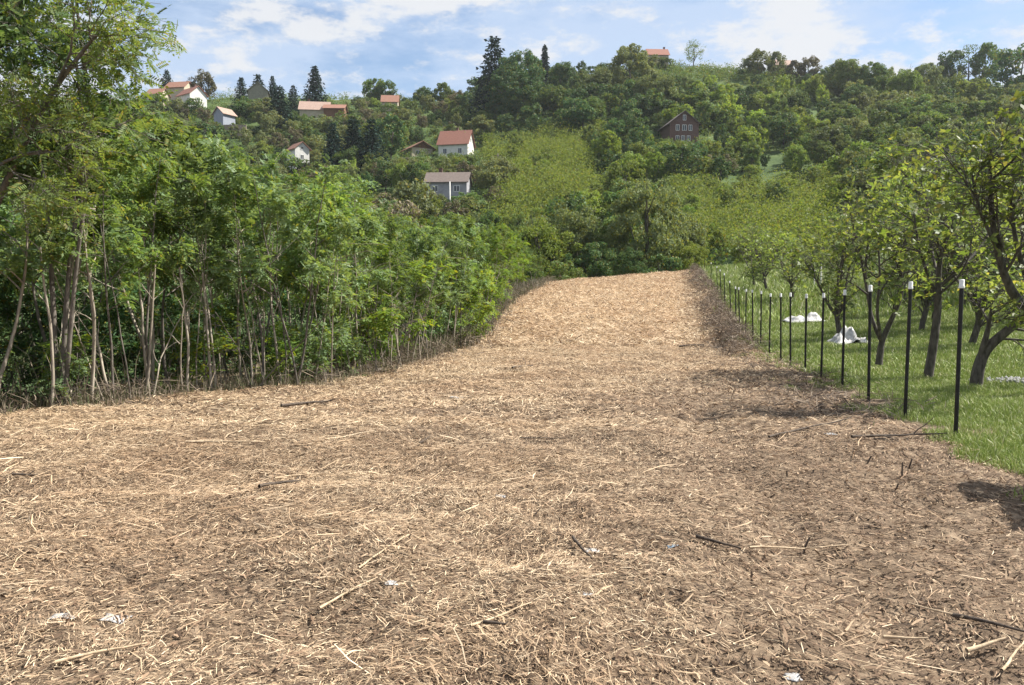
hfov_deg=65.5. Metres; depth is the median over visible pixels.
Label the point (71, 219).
thicket sapling
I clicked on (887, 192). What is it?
background tree
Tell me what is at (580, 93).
woodland tree
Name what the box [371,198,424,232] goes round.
hill tree
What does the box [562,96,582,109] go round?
woodland tree
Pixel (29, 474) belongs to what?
stick
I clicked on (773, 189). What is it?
woodland bush
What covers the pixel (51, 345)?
bare stem
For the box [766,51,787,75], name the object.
hill tree
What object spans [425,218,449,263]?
thicket sapling
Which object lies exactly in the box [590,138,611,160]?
woodland tree
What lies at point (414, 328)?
undergrowth shrub
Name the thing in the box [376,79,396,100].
hill tree
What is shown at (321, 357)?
undergrowth shrub
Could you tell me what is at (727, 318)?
dead brush
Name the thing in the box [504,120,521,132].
woodland bush
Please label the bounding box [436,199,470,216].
woodland tree
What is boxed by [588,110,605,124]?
woodland bush
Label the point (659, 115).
woodland bush
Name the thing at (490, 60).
conifer tree
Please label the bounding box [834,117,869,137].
woodland tree
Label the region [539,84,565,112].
woodland tree
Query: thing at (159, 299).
understorey shrub
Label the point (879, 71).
hill tree
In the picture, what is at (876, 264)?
orchard tree
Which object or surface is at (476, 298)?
thicket shrub
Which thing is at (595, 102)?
hill tree
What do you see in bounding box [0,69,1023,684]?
ground
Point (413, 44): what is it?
sky
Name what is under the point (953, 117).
woodland tree
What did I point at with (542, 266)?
thicket sapling
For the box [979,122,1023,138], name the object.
woodland tree
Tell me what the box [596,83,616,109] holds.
woodland tree
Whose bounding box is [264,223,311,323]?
thicket sapling
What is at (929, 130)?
woodland tree
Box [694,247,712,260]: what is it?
woodland bush
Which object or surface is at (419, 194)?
hillside shrub
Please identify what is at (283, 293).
understorey shrub
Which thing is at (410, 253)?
thicket sapling
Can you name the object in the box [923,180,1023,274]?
background tree
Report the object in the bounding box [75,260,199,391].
understorey shrub
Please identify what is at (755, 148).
woodland tree
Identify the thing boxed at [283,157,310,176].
hillside shrub
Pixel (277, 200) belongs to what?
thicket sapling
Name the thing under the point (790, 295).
fence post
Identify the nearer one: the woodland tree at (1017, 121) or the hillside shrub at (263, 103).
the woodland tree at (1017, 121)
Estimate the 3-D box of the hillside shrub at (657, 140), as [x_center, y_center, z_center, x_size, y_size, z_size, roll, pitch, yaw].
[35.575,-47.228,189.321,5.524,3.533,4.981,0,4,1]
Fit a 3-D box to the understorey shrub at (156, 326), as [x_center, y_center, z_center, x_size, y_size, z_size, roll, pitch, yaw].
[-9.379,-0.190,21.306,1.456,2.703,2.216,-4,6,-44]
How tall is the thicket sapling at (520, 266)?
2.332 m
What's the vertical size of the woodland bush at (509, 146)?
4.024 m
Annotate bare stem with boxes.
[24,235,54,407]
[49,291,83,406]
[51,275,103,400]
[60,286,112,397]
[69,307,97,401]
[125,256,150,395]
[139,247,166,396]
[152,308,195,396]
[164,275,196,391]
[174,268,199,391]
[198,261,212,390]
[202,312,249,384]
[244,299,269,387]
[258,221,273,384]
[259,312,330,386]
[267,259,300,384]
[269,271,282,381]
[293,256,325,381]
[346,288,354,370]
[359,295,370,363]
[368,276,383,363]
[426,298,440,351]
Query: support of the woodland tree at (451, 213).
on the ground at (1008, 675)
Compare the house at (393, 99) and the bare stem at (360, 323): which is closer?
the bare stem at (360, 323)
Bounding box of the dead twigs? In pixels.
[0,275,564,414]
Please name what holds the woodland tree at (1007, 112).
on the ground at (1008, 675)
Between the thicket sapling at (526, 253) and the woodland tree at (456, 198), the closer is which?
the thicket sapling at (526, 253)
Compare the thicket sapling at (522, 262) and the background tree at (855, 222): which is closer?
the thicket sapling at (522, 262)
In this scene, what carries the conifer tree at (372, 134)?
on the ground at (1008, 675)
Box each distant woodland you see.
[1,65,1008,212]
[5,74,1023,221]
[39,61,1023,199]
[50,66,1019,250]
[89,89,506,218]
[369,75,833,222]
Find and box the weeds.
[0,274,554,412]
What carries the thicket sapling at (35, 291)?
on the ground at (1008, 675)
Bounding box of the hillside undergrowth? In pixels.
[0,59,1005,288]
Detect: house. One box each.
[146,88,170,108]
[164,81,192,101]
[175,84,208,107]
[246,81,269,109]
[285,141,311,172]
[298,99,330,121]
[322,104,347,121]
[380,95,399,111]
[400,140,435,156]
[423,168,472,205]
[436,127,475,155]
[646,47,669,64]
[657,110,700,143]
[769,60,790,73]
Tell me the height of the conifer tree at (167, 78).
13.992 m
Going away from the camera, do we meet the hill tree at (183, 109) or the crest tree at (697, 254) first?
the crest tree at (697, 254)
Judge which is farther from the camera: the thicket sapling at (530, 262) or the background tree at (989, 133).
the thicket sapling at (530, 262)
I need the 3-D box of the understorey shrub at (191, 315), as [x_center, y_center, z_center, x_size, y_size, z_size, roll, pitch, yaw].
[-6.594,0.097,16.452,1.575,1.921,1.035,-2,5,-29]
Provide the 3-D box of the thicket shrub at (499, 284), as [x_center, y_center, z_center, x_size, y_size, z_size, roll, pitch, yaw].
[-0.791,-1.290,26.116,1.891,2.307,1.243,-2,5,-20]
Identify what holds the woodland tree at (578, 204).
on the ground at (1008, 675)
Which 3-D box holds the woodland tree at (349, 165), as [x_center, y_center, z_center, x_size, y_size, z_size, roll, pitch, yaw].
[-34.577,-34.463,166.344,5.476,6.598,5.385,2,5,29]
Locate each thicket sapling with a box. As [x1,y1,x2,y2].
[0,103,53,395]
[0,105,109,389]
[0,111,38,294]
[0,116,41,296]
[0,117,58,342]
[0,176,19,257]
[0,181,21,289]
[1,92,80,354]
[2,91,152,403]
[2,203,42,376]
[2,206,61,396]
[6,178,68,351]
[12,111,225,395]
[23,115,133,373]
[36,142,132,396]
[39,207,79,318]
[53,96,164,400]
[64,229,126,392]
[74,140,168,390]
[91,128,183,395]
[91,219,159,380]
[105,103,212,365]
[110,120,198,389]
[113,201,183,382]
[135,105,253,393]
[136,115,210,380]
[157,131,248,387]
[160,140,237,389]
[163,135,269,379]
[164,128,241,386]
[169,205,255,379]
[172,151,244,380]
[196,142,290,385]
[197,135,283,388]
[205,126,356,386]
[207,204,248,343]
[225,199,269,331]
[227,183,278,331]
[230,174,279,331]
[239,168,309,367]
[240,146,309,372]
[240,172,311,354]
[243,201,275,350]
[257,213,318,354]
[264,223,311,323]
[272,201,337,378]
[273,168,372,374]
[273,178,307,260]
[279,184,366,376]
[287,179,355,363]
[288,180,324,320]
[292,174,330,309]
[303,175,392,374]
[312,192,382,383]
[317,173,397,373]
[318,166,400,340]
[326,179,373,325]
[330,220,388,355]
[349,187,375,316]
[351,189,379,260]
[358,224,407,310]
[365,226,406,314]
[366,198,418,356]
[372,211,416,365]
[372,218,472,362]
[383,213,432,308]
[383,217,431,347]
[388,219,414,335]
[389,231,411,331]
[393,221,452,361]
[396,224,442,356]
[396,229,426,284]
[404,215,428,260]
[406,220,447,350]
[409,217,451,330]
[420,251,483,325]
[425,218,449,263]
[434,211,479,339]
[436,217,476,347]
[438,230,464,308]
[446,211,492,345]
[452,220,477,269]
[458,242,505,318]
[464,226,496,304]
[471,229,492,301]
[473,224,507,309]
[476,228,507,298]
[476,233,527,306]
[480,222,520,321]
[484,223,513,316]
[497,227,516,298]
[505,230,523,265]
[507,246,522,299]
[509,223,524,262]
[511,247,533,288]
[511,253,526,290]
[511,254,524,286]
[513,240,532,288]
[519,244,529,285]
[523,250,536,278]
[524,252,542,283]
[533,255,545,284]
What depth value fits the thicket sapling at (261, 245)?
23.50 m
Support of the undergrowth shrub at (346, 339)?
on the ground at (1008, 675)
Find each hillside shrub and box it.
[148,94,174,111]
[165,97,188,113]
[183,96,208,114]
[233,96,270,116]
[247,95,274,114]
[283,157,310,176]
[296,113,315,123]
[306,114,341,133]
[322,110,364,135]
[376,174,442,225]
[377,102,398,115]
[420,194,447,207]
[451,191,483,208]
[647,54,665,67]
[655,138,672,143]
[658,56,675,69]
[715,154,738,175]
[770,68,789,75]
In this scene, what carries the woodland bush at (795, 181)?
on the ground at (1008, 675)
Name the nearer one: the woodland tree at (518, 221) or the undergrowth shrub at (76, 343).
the undergrowth shrub at (76, 343)
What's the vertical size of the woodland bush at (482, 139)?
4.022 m
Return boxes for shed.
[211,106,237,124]
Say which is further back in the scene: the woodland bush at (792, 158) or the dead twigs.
the woodland bush at (792, 158)
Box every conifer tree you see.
[159,69,172,87]
[229,77,247,107]
[249,74,266,86]
[255,85,296,129]
[268,76,280,103]
[286,85,299,115]
[300,65,327,101]
[318,122,343,170]
[335,118,363,172]
[355,118,390,174]
[468,36,504,113]
[540,44,550,83]
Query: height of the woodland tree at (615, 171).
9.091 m
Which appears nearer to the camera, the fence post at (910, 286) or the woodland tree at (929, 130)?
the fence post at (910, 286)
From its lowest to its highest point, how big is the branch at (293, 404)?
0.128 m
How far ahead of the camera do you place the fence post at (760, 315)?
21.29 m
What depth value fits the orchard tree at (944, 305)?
26.83 m
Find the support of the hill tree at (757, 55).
on the ground at (1008, 675)
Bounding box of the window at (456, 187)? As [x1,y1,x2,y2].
[454,185,459,191]
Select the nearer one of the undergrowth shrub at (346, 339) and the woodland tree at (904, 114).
the undergrowth shrub at (346, 339)
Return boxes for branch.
[185,440,265,445]
[258,476,300,487]
[280,398,339,406]
[571,535,592,558]
[679,344,703,346]
[695,534,743,552]
[768,417,850,437]
[851,416,946,441]
[952,613,1023,631]
[965,637,1006,652]
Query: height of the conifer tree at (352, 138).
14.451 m
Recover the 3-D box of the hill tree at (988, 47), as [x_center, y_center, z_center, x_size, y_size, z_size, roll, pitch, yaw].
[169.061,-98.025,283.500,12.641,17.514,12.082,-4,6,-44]
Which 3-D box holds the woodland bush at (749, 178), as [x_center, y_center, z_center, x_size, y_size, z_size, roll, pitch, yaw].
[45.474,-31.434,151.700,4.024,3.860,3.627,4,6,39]
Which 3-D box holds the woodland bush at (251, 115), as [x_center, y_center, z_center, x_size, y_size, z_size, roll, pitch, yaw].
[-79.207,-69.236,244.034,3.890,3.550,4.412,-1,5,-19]
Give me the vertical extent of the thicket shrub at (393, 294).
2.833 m
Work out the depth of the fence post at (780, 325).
18.11 m
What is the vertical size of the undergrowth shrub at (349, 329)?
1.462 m
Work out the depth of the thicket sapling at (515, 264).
40.53 m
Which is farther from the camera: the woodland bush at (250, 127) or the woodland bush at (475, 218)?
the woodland bush at (250, 127)
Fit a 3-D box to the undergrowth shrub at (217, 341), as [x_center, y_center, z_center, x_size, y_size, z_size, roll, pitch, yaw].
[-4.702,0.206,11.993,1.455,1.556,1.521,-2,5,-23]
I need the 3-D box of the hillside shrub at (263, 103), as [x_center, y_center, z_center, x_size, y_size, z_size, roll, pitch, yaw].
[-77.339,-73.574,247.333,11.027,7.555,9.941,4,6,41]
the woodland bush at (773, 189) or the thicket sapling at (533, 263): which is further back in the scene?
the woodland bush at (773, 189)
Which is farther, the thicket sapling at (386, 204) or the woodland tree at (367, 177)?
the woodland tree at (367, 177)
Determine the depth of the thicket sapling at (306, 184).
24.87 m
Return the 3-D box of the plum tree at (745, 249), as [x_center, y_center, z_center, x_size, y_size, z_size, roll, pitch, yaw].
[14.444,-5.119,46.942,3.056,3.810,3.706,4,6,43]
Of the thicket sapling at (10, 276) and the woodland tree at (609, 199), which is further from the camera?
the woodland tree at (609, 199)
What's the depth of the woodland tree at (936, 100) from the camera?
203.19 m
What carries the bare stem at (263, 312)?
on the ground at (1008, 675)
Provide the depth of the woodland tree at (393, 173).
154.07 m
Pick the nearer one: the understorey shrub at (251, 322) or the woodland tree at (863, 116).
the understorey shrub at (251, 322)
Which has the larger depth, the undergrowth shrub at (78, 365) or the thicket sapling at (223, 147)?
the thicket sapling at (223, 147)
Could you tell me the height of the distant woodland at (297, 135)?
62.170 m
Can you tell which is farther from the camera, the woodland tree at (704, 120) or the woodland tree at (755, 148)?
the woodland tree at (704, 120)
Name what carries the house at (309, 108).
on the ground at (1008, 675)
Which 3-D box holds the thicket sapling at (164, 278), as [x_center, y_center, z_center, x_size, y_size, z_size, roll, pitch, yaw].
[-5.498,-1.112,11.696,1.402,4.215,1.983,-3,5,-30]
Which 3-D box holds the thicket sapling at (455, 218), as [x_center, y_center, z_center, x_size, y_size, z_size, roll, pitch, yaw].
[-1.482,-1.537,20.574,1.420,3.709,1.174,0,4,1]
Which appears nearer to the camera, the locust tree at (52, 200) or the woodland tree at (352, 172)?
the locust tree at (52, 200)
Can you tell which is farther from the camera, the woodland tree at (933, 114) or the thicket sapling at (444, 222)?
the woodland tree at (933, 114)
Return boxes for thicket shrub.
[269,261,367,371]
[307,253,371,368]
[322,232,460,369]
[331,233,400,364]
[359,252,419,350]
[382,257,457,343]
[416,253,496,344]
[416,255,493,339]
[422,268,465,328]
[426,261,484,337]
[432,252,481,330]
[437,267,497,331]
[464,259,514,308]
[470,272,512,330]
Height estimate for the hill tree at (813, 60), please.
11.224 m
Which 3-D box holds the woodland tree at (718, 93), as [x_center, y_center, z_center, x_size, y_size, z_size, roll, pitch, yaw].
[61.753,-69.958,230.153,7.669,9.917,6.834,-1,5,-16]
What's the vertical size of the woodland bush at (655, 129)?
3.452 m
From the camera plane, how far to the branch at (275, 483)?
5.81 m
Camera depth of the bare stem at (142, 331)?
11.00 m
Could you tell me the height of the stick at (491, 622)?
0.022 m
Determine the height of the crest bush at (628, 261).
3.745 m
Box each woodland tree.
[80,270,101,286]
[157,190,170,207]
[253,163,289,187]
[332,145,363,170]
[337,163,359,180]
[339,166,357,178]
[339,177,364,204]
[357,171,379,195]
[369,192,399,206]
[370,160,396,190]
[384,163,417,186]
[399,163,423,184]
[415,160,431,171]
[425,215,464,235]
[429,211,466,227]
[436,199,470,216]
[439,196,467,214]
[472,157,507,188]
[475,209,503,235]
[494,156,519,189]
[495,93,518,120]
[508,212,529,235]
[513,89,531,116]
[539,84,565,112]
[543,190,599,235]
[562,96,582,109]
[564,88,587,106]
[570,81,599,98]
[570,100,597,131]
[571,188,610,220]
[588,132,606,150]
[590,129,621,159]
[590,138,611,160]
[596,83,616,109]
[599,189,627,221]
[600,159,645,193]
[602,117,628,140]
[606,151,648,177]
[609,179,636,203]
[610,210,644,231]
[611,97,641,127]
[613,83,632,107]
[620,79,637,95]
[625,93,656,120]
[625,114,648,134]
[628,122,653,144]
[628,141,661,166]
[638,88,667,124]
[639,139,656,161]
[639,151,668,182]
[648,142,676,171]
[648,184,665,217]
[650,180,671,197]
[662,103,688,120]
[664,143,705,175]
[682,87,717,118]
[687,141,707,157]
[692,100,729,128]
[710,83,737,104]
[710,155,732,183]
[725,125,766,157]
[738,140,762,167]
[742,119,762,142]
[744,108,765,127]
[753,91,779,110]
[757,110,791,143]
[764,98,790,118]
[767,111,799,147]
[783,143,809,175]
[785,112,805,142]
[787,90,809,111]
[794,114,829,136]
[796,133,821,155]
[808,125,845,157]
[808,140,839,165]
[823,104,867,128]
[826,139,885,175]
[826,172,854,208]
[829,165,897,215]
[831,147,879,177]
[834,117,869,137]
[834,134,851,154]
[843,92,874,117]
[843,113,868,125]
[843,156,886,193]
[860,87,888,103]
[860,122,897,142]
[862,109,894,137]
[864,140,893,153]
[865,99,903,116]
[871,123,909,146]
[872,141,896,148]
[874,103,892,113]
[874,137,891,151]
[882,178,923,207]
[884,150,910,173]
[888,126,923,150]
[890,102,907,119]
[890,150,914,164]
[892,110,916,124]
[893,131,922,157]
[899,119,912,128]
[901,94,939,113]
[902,113,920,136]
[905,106,923,119]
[909,134,935,156]
[910,94,950,119]
[911,109,939,129]
[916,116,946,138]
[917,121,946,140]
[919,158,964,199]
[921,138,955,163]
[925,113,965,136]
[934,102,968,121]
[934,128,964,148]
[934,137,963,157]
[940,117,994,134]
[940,153,958,168]
[944,153,1010,171]
[949,115,964,122]
[950,96,979,115]
[952,122,987,151]
[957,145,980,158]
[961,101,986,121]
[962,135,997,151]
[967,100,986,117]
[967,114,985,123]
[976,99,1006,119]
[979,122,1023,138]
[982,137,1013,152]
[993,104,1023,124]
[1001,97,1011,104]
[1005,125,1023,146]
[1007,115,1023,127]
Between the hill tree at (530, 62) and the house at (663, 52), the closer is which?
the hill tree at (530, 62)
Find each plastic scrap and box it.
[46,612,74,619]
[97,613,131,623]
[384,580,397,584]
[585,548,599,551]
[782,673,802,681]
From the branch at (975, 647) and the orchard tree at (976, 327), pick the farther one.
the orchard tree at (976, 327)
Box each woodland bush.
[232,108,244,117]
[247,111,255,121]
[247,125,256,133]
[290,112,299,121]
[468,211,481,226]
[477,132,490,144]
[500,143,513,155]
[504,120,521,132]
[507,128,522,140]
[527,207,547,219]
[542,152,551,160]
[545,116,562,131]
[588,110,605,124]
[591,157,603,170]
[595,119,606,129]
[606,115,617,127]
[649,109,668,126]
[653,123,662,134]
[669,174,690,185]
[679,191,701,212]
[680,205,696,212]
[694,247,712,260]
[699,223,718,238]
[705,180,724,193]
[712,185,730,201]
[714,183,732,193]
[732,178,757,193]
[735,164,763,182]
[735,203,756,220]
[742,110,754,125]
[742,170,761,182]
[765,182,789,202]
[775,176,797,191]
[781,171,804,185]
[782,157,798,168]
[786,226,806,236]
[790,198,812,213]
[794,181,812,193]
[798,107,812,116]
[804,164,826,173]
[818,212,850,235]
[857,205,894,224]
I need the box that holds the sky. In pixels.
[0,0,1023,100]
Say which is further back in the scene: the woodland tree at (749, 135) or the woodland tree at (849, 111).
the woodland tree at (849, 111)
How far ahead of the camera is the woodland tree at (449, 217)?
113.54 m
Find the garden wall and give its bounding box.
[204,125,246,136]
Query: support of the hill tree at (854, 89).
on the ground at (1008, 675)
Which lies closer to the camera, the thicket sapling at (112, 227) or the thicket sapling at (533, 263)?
the thicket sapling at (112, 227)
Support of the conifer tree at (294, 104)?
on the ground at (1008, 675)
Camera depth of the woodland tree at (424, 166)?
159.99 m
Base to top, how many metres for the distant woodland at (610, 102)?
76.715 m
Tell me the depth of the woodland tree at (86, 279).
103.44 m
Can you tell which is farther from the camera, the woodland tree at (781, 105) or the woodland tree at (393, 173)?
the woodland tree at (781, 105)
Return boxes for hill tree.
[178,107,190,117]
[187,69,216,97]
[361,78,385,97]
[371,112,407,159]
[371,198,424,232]
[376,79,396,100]
[412,86,433,103]
[431,82,454,101]
[482,63,539,121]
[492,48,546,91]
[548,60,578,89]
[583,96,606,123]
[584,64,621,94]
[607,43,661,85]
[632,73,677,111]
[658,119,667,130]
[684,39,705,65]
[740,54,756,75]
[743,48,771,74]
[760,154,770,166]
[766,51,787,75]
[785,60,802,75]
[798,55,821,80]
[818,66,837,91]
[823,58,862,96]
[841,83,869,101]
[852,61,893,94]
[886,66,924,95]
[914,62,948,90]
[936,50,965,78]
[954,44,986,80]
[967,42,1003,78]
[990,43,1023,87]
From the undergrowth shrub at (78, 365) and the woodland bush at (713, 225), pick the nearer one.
the undergrowth shrub at (78, 365)
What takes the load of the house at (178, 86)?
on the ground at (1008, 675)
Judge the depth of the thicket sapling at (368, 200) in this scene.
28.14 m
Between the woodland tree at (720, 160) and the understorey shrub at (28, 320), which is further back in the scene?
the woodland tree at (720, 160)
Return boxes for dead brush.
[684,261,945,417]
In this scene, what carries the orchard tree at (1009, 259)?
on the ground at (1008, 675)
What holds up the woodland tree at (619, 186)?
on the ground at (1008, 675)
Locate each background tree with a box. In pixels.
[801,217,830,250]
[828,215,887,264]
[856,179,904,271]
[859,142,937,220]
[878,192,926,216]
[895,178,946,200]
[918,133,1021,285]
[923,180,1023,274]
[944,158,986,309]
[956,163,1023,289]
[966,90,1023,265]
[980,200,1015,254]
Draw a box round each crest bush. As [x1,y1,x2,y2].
[546,258,585,280]
[610,246,647,275]
[645,250,682,272]
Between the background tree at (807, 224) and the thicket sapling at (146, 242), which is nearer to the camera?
the thicket sapling at (146, 242)
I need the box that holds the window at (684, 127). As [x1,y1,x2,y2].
[682,125,686,130]
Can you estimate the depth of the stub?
4.76 m
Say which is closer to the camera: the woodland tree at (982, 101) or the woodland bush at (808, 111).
the woodland tree at (982, 101)
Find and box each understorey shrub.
[0,238,85,407]
[0,269,145,395]
[0,272,57,406]
[0,284,48,394]
[0,303,49,408]
[0,325,67,400]
[3,285,101,401]
[30,301,130,393]
[45,259,135,392]
[60,280,155,395]
[72,295,167,392]
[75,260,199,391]
[81,282,142,389]
[107,279,195,393]
[116,270,231,379]
[125,320,166,378]
[127,288,219,373]
[135,308,180,361]
[155,303,211,391]
[157,308,226,379]
[179,278,236,369]
[189,275,252,379]
[193,293,270,377]
[196,301,245,373]
[214,292,267,359]
[219,246,301,377]
[235,261,324,346]
[236,284,295,348]
[273,290,316,342]
[319,303,374,333]
[353,292,386,344]
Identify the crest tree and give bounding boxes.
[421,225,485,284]
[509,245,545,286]
[515,214,585,279]
[526,202,609,276]
[564,241,620,277]
[590,217,651,275]
[594,177,690,274]
[635,210,710,266]
[672,241,712,270]
[729,236,765,264]
[767,233,802,259]
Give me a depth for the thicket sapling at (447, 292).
17.04 m
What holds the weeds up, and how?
on the ground at (1008, 675)
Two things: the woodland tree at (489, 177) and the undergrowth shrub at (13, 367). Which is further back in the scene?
the woodland tree at (489, 177)
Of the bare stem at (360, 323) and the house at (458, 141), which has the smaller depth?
the bare stem at (360, 323)
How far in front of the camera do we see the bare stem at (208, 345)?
11.51 m
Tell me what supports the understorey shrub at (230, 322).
on the ground at (1008, 675)
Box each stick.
[12,471,37,477]
[54,639,146,663]
[275,471,318,478]
[319,577,377,608]
[358,534,409,568]
[470,602,531,626]
[483,619,507,624]
[518,435,565,438]
[749,544,850,549]
[883,635,929,640]
[908,602,964,618]
[1000,641,1023,671]
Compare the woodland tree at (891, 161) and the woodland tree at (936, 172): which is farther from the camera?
the woodland tree at (891, 161)
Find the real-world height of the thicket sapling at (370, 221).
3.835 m
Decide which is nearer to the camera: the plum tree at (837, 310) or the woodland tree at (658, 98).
the plum tree at (837, 310)
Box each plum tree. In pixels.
[726,214,797,289]
[731,227,787,285]
[755,228,823,300]
[778,216,884,333]
[818,178,954,364]
[822,137,1019,377]
[890,90,1023,327]
[957,262,1023,386]
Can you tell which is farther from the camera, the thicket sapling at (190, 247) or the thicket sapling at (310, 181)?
the thicket sapling at (310, 181)
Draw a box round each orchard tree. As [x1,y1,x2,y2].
[853,201,933,300]
[877,196,990,329]
[886,238,960,318]
[889,176,1023,343]
[910,178,1023,324]
[938,194,1023,293]
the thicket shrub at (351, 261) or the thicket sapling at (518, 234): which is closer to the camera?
the thicket shrub at (351, 261)
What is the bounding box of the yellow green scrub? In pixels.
[372,106,854,259]
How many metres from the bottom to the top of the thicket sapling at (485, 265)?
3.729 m
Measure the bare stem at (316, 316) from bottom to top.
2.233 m
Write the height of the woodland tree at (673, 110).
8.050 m
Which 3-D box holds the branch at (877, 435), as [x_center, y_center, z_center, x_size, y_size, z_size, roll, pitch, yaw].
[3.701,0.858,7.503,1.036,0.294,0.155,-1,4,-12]
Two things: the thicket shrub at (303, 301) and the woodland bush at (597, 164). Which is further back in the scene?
the woodland bush at (597, 164)
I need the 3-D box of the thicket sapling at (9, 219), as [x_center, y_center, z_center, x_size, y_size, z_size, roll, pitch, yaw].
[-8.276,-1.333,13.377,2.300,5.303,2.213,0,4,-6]
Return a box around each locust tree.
[0,0,177,405]
[0,0,186,254]
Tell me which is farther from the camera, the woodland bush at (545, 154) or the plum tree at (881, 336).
the woodland bush at (545, 154)
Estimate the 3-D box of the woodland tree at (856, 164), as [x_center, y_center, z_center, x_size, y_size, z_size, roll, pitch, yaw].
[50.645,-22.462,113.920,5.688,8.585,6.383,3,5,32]
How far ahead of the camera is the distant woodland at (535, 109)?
223.53 m
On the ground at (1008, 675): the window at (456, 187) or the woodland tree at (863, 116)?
the woodland tree at (863, 116)
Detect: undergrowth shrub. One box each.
[0,346,35,405]
[22,346,92,402]
[33,324,104,405]
[150,305,253,393]
[242,321,310,387]
[256,344,300,386]
[265,324,334,378]
[266,334,318,381]
[280,310,353,383]
[286,311,356,379]
[305,312,357,372]
[308,314,381,376]
[313,314,365,373]
[319,314,378,369]
[354,313,411,351]
[368,331,399,361]
[400,318,438,338]
[413,304,463,347]
[462,306,489,329]
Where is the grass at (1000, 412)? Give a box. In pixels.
[696,245,1023,501]
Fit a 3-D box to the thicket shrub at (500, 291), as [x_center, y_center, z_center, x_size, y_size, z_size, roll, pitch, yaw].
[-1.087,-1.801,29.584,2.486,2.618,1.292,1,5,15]
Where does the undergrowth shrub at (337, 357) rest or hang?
on the ground at (1008, 675)
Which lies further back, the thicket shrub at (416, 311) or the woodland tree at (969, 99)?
the woodland tree at (969, 99)
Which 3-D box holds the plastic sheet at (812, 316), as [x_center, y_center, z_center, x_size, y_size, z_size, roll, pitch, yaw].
[10.662,-0.918,29.022,1.689,0.408,1.286,0,4,0]
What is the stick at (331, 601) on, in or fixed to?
on the ground at (1008, 675)
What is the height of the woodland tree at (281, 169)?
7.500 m
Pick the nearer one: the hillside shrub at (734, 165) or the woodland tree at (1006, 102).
the hillside shrub at (734, 165)
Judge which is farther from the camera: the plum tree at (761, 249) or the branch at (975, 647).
the plum tree at (761, 249)
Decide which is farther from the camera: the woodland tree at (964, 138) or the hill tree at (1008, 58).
the hill tree at (1008, 58)
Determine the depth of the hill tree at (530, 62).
246.60 m
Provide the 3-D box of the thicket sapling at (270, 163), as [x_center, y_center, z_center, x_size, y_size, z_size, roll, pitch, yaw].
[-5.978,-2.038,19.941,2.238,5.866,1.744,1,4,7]
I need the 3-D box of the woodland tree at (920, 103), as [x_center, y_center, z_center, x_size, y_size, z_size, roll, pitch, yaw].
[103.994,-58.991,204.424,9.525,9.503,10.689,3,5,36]
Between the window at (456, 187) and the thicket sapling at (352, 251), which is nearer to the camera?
the thicket sapling at (352, 251)
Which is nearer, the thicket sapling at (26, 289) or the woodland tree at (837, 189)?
the thicket sapling at (26, 289)
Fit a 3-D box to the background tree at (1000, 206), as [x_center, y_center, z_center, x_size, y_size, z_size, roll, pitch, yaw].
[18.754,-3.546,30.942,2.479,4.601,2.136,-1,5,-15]
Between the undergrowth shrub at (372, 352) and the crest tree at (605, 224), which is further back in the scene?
the crest tree at (605, 224)
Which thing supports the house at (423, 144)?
on the ground at (1008, 675)
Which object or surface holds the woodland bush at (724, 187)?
on the ground at (1008, 675)
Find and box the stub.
[802,537,809,553]
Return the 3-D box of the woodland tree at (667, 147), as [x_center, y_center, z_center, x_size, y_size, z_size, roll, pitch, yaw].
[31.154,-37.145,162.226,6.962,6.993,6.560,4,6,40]
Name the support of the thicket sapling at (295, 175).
on the ground at (1008, 675)
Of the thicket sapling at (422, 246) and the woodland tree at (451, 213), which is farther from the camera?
the woodland tree at (451, 213)
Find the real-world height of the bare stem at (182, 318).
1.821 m
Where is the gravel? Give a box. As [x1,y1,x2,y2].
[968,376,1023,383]
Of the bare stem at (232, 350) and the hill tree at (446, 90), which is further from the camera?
the hill tree at (446, 90)
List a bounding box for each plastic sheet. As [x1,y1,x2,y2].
[782,312,824,322]
[826,325,871,343]
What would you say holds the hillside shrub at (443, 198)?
on the ground at (1008, 675)
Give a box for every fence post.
[738,287,739,322]
[745,289,746,328]
[751,290,753,340]
[760,291,761,343]
[769,293,771,352]
[780,293,781,357]
[789,293,791,364]
[804,294,807,369]
[820,293,824,377]
[841,290,846,387]
[867,285,872,401]
[903,282,912,416]
[953,279,964,433]
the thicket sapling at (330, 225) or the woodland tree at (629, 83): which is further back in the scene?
the woodland tree at (629, 83)
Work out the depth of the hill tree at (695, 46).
292.28 m
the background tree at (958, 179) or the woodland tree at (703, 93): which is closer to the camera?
the background tree at (958, 179)
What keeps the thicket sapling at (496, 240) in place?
on the ground at (1008, 675)
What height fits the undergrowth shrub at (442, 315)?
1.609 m
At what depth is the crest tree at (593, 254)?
68.78 m
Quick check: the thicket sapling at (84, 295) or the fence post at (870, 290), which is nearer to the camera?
the fence post at (870, 290)
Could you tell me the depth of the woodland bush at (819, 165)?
149.89 m
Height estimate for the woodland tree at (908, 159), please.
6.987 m
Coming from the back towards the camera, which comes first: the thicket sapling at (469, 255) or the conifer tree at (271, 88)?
the conifer tree at (271, 88)
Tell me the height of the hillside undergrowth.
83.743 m
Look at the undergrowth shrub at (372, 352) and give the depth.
15.82 m
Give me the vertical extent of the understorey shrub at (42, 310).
2.153 m
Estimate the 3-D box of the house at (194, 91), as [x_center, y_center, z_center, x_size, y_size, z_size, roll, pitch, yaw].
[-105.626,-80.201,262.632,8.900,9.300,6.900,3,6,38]

